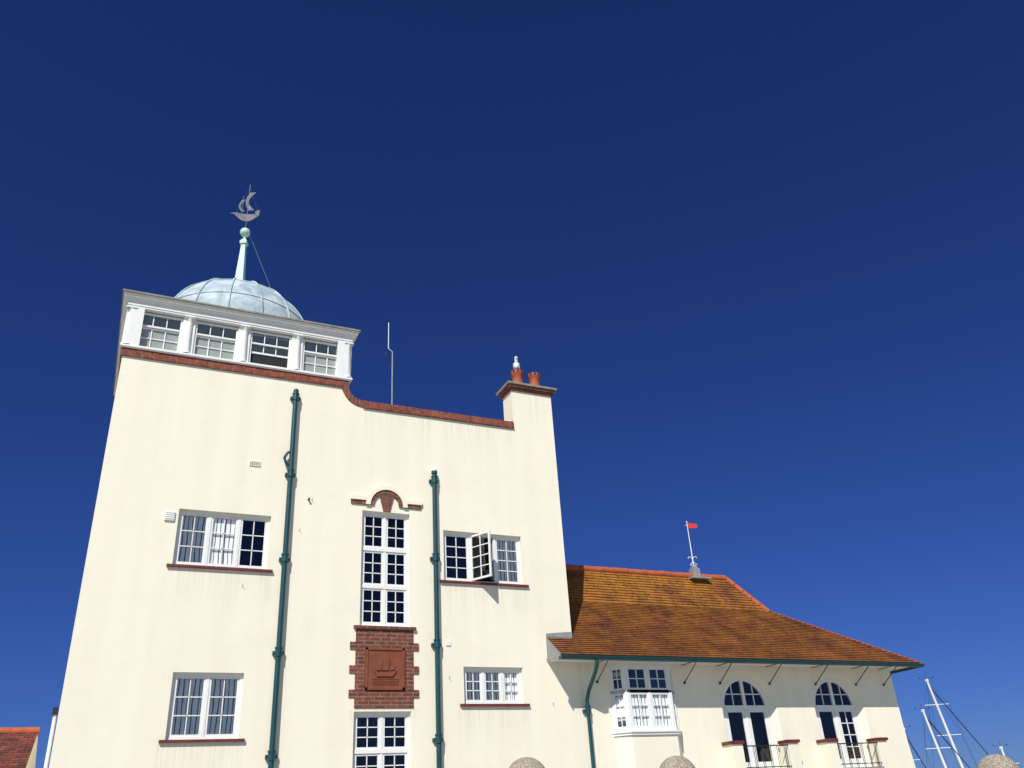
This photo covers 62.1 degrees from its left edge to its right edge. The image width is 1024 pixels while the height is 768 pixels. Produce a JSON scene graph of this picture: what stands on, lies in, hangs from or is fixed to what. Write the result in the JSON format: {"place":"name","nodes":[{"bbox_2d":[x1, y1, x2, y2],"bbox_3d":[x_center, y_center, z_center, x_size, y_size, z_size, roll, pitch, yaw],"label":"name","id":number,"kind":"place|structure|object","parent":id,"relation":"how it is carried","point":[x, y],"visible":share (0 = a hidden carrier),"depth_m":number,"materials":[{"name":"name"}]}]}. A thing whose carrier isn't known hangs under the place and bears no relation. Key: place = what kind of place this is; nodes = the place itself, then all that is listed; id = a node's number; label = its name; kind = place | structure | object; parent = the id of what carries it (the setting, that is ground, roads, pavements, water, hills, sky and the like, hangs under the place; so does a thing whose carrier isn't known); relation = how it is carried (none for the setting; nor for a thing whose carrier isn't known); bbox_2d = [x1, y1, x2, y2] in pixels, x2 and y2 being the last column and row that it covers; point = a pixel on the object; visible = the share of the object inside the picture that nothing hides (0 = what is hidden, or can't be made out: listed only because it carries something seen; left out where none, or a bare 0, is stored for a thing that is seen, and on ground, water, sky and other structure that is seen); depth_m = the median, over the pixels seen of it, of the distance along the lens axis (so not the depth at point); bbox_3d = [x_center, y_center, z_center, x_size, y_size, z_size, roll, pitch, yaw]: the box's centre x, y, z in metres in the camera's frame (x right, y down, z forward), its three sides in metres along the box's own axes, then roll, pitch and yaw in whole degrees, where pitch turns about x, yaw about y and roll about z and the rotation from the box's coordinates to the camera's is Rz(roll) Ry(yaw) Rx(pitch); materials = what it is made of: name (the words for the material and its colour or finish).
{"place":"outdoors","nodes":[
{"label":"outdoors","id":0,"kind":"place"},
{"bbox_2d":[0,727,39,767],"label":"neighboring house","id":1,"kind":"structure","parent":0,"point":[18,747],"depth_m":16.80,"materials":[{"name":"tile"}]},
{"bbox_2d":[49,356,583,767],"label":"block walls","id":2,"kind":"structure","parent":0,"point":[148,623],"depth_m":17.13,"materials":[{"name":"beige paint"}]},
{"bbox_2d":[118,347,513,428],"bbox_3d":[-4.962,1.215,20.923,8.838,0.620,4.775,9,-30,-23],"label":"parapet coping","id":3,"kind":"object","parent":2,"relation":"on","point":[197,362],"visible":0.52,"depth_m":18.93,"materials":[{"name":"red brick"}]},
{"bbox_2d":[113,289,360,395],"bbox_3d":[-6.865,0.073,20.579,5.100,1.300,5.100,9,-30,-23],"label":"lantern belvedere","id":4,"kind":"object","parent":3,"relation":"on","point":[174,326],"visible":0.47,"depth_m":18.69,"materials":[{"name":"white paint"}]},
{"bbox_2d":[175,277,302,319],"bbox_3d":[-6.965,-1.436,21.372,4.000,2.116,4.000,9,-30,-23],"label":"dome","id":5,"kind":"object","parent":4,"relation":"on","point":[235,292],"visible":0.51,"depth_m":19.94,"materials":[{"name":"grey metal"}]},
{"bbox_2d":[235,228,249,279],"bbox_3d":[-7.082,-3.235,22.318,0.469,2.105,0.400,9,-30,-23],"label":"finial","id":6,"kind":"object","parent":5,"relation":"on","point":[241,264],"depth_m":22.32,"materials":[{"name":"metal"}]},
{"bbox_2d":[231,185,259,227],"bbox_3d":[-7.252,-4.830,23.153,0.800,1.520,0.056,-2,-28,-3],"label":"weather vane","id":7,"kind":"object","parent":6,"relation":"on","point":[247,217],"visible":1,"depth_m":23.05,"materials":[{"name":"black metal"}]},
{"bbox_2d":[385,323,392,404],"bbox_3d":[-2.925,-0.447,20.244,0.216,2.370,0.060,9,-30,-23],"label":"roof antenna","id":8,"kind":"object","parent":3,"relation":"on","point":[392,368],"visible":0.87,"depth_m":20.22,"materials":[{"name":"white paint"}]},
{"bbox_2d":[158,510,529,767],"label":"windows","id":9,"kind":"structure","parent":2,"relation":"attached to","point":[204,707],"depth_m":17.10,"materials":[{"name":"white paint"}]},
{"bbox_2d":[265,388,442,767],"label":"drainpipes","id":10,"kind":"object","parent":2,"relation":"attached to","point":[278,653],"visible":1,"depth_m":17.02,"materials":[{"name":"teal metal"}]},
{"bbox_2d":[164,460,553,703],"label":"wall vents","id":11,"kind":"object","parent":2,"relation":"attached to","point":[169,516],"visible":1,"depth_m":16.42,"materials":[{"name":"white paint"}]},
{"bbox_2d":[348,625,418,707],"bbox_3d":[-2.511,5.576,16.792,1.420,1.550,0.090,9,-30,-23],"label":"brick panel","id":12,"kind":"object","parent":2,"relation":"attached to","point":[384,669],"visible":1,"depth_m":16.76,"materials":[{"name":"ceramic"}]},
{"bbox_2d":[350,485,421,511],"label":"decorative arch molding","id":13,"kind":"structure","parent":2,"relation":"attached to","point":[387,494],"depth_m":18.41,"materials":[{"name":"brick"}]},
{"bbox_2d":[496,369,556,399],"bbox_3d":[0.354,0.034,21.722,1.360,0.710,0.760,9,-30,-23],"label":"chimney cap and pots","id":14,"kind":"object","parent":2,"relation":"on","point":[516,383],"visible":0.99,"depth_m":21.47,"materials":[{"name":"ceramic"}]},
{"bbox_2d":[513,356,519,368],"bbox_3d":[0.113,-0.495,21.900,0.180,0.420,0.316,-3,-28,-2],"label":"cowl","id":15,"kind":"object","parent":14,"relation":"attached to","point":[516,364],"visible":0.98,"depth_m":21.84,"materials":[{"name":"white metal"}]},
{"bbox_2d":[0,0,1023,767],"label":"sky","id":16,"kind":"structure","parent":0,"point":[762,261],"materials":[{"name":"blue"}]},
{"bbox_2d":[574,663,915,767],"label":"wing walls","id":17,"kind":"structure","parent":0,"point":[788,693],"depth_m":20.06,"materials":[{"name":"beige paint"}]},
{"bbox_2d":[604,661,683,767],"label":"bay window","id":18,"kind":"structure","parent":17,"relation":"attached to","point":[647,733],"depth_m":18.48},
{"bbox_2d":[546,570,918,670],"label":"wing roof tile courses","id":19,"kind":"object","parent":17,"relation":"on","point":[616,614],"visible":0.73,"depth_m":21.46,"materials":[{"name":"brown tile"}]},
{"bbox_2d":[685,521,711,579],"bbox_3d":[5.191,4.745,24.371,0.640,1.755,0.410,9,-30,-23],"label":"wing flagstaff","id":20,"kind":"object","parent":19,"relation":"on","point":[695,570],"visible":0.99,"depth_m":24.11,"materials":[{"name":"white metal"}]},
{"bbox_2d":[565,564,921,663],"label":"roof ridge tiles","id":21,"kind":"structure","parent":19,"relation":"on","point":[642,572],"depth_m":23.35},
{"bbox_2d":[559,654,923,767],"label":"rain gutter","id":22,"kind":"object","parent":17,"relation":"attached to","point":[597,658],"visible":0.96,"depth_m":19.22,"materials":[{"name":"green metal"}]},
{"bbox_2d":[722,678,868,767],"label":"arched french doors","id":23,"kind":"structure","parent":17,"relation":"in","point":[746,713],"depth_m":20.62,"materials":[{"name":"white wood"}]},
{"bbox_2d":[722,737,892,767],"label":"balconies","id":24,"kind":"structure","parent":17,"relation":"attached to","point":[791,755],"depth_m":19.80,"materials":[{"name":"white paint"}]},
{"bbox_2d":[509,754,1018,767],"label":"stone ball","id":25,"kind":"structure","parent":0,"point":[995,761],"depth_m":12.37,"materials":[{"name":"beige stone"}]},
{"label":"ground","id":26,"kind":"structure","parent":0,"visible":0},
{"bbox_2d":[44,707,58,767],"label":"pipe","id":27,"kind":"object","parent":26,"relation":"on","point":[55,712],"visible":1,"depth_m":14.22,"materials":[{"name":"white paint"}]},
{"bbox_2d":[904,725,925,767],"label":"yacht mast","id":28,"kind":"object","parent":26,"relation":"on","point":[914,750],"visible":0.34,"depth_m":66.59,"materials":[{"name":"white metal"}]},
{"bbox_2d":[914,704,969,767],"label":"yacht mast","id":29,"kind":"object","parent":26,"relation":"on","point":[934,739],"visible":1,"depth_m":60.43,"materials":[{"name":"white metal"}]},
{"bbox_2d":[919,674,988,767],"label":"yacht mast","id":30,"kind":"object","parent":26,"relation":"on","point":[944,724],"visible":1,"depth_m":61.52,"materials":[{"name":"white metal"}]},
{"bbox_2d":[993,743,1018,763],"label":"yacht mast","id":31,"kind":"object","parent":26,"relation":"on","point":[1001,749],"visible":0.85,"depth_m":62.67,"materials":[{"name":"white metal"}]}
]}

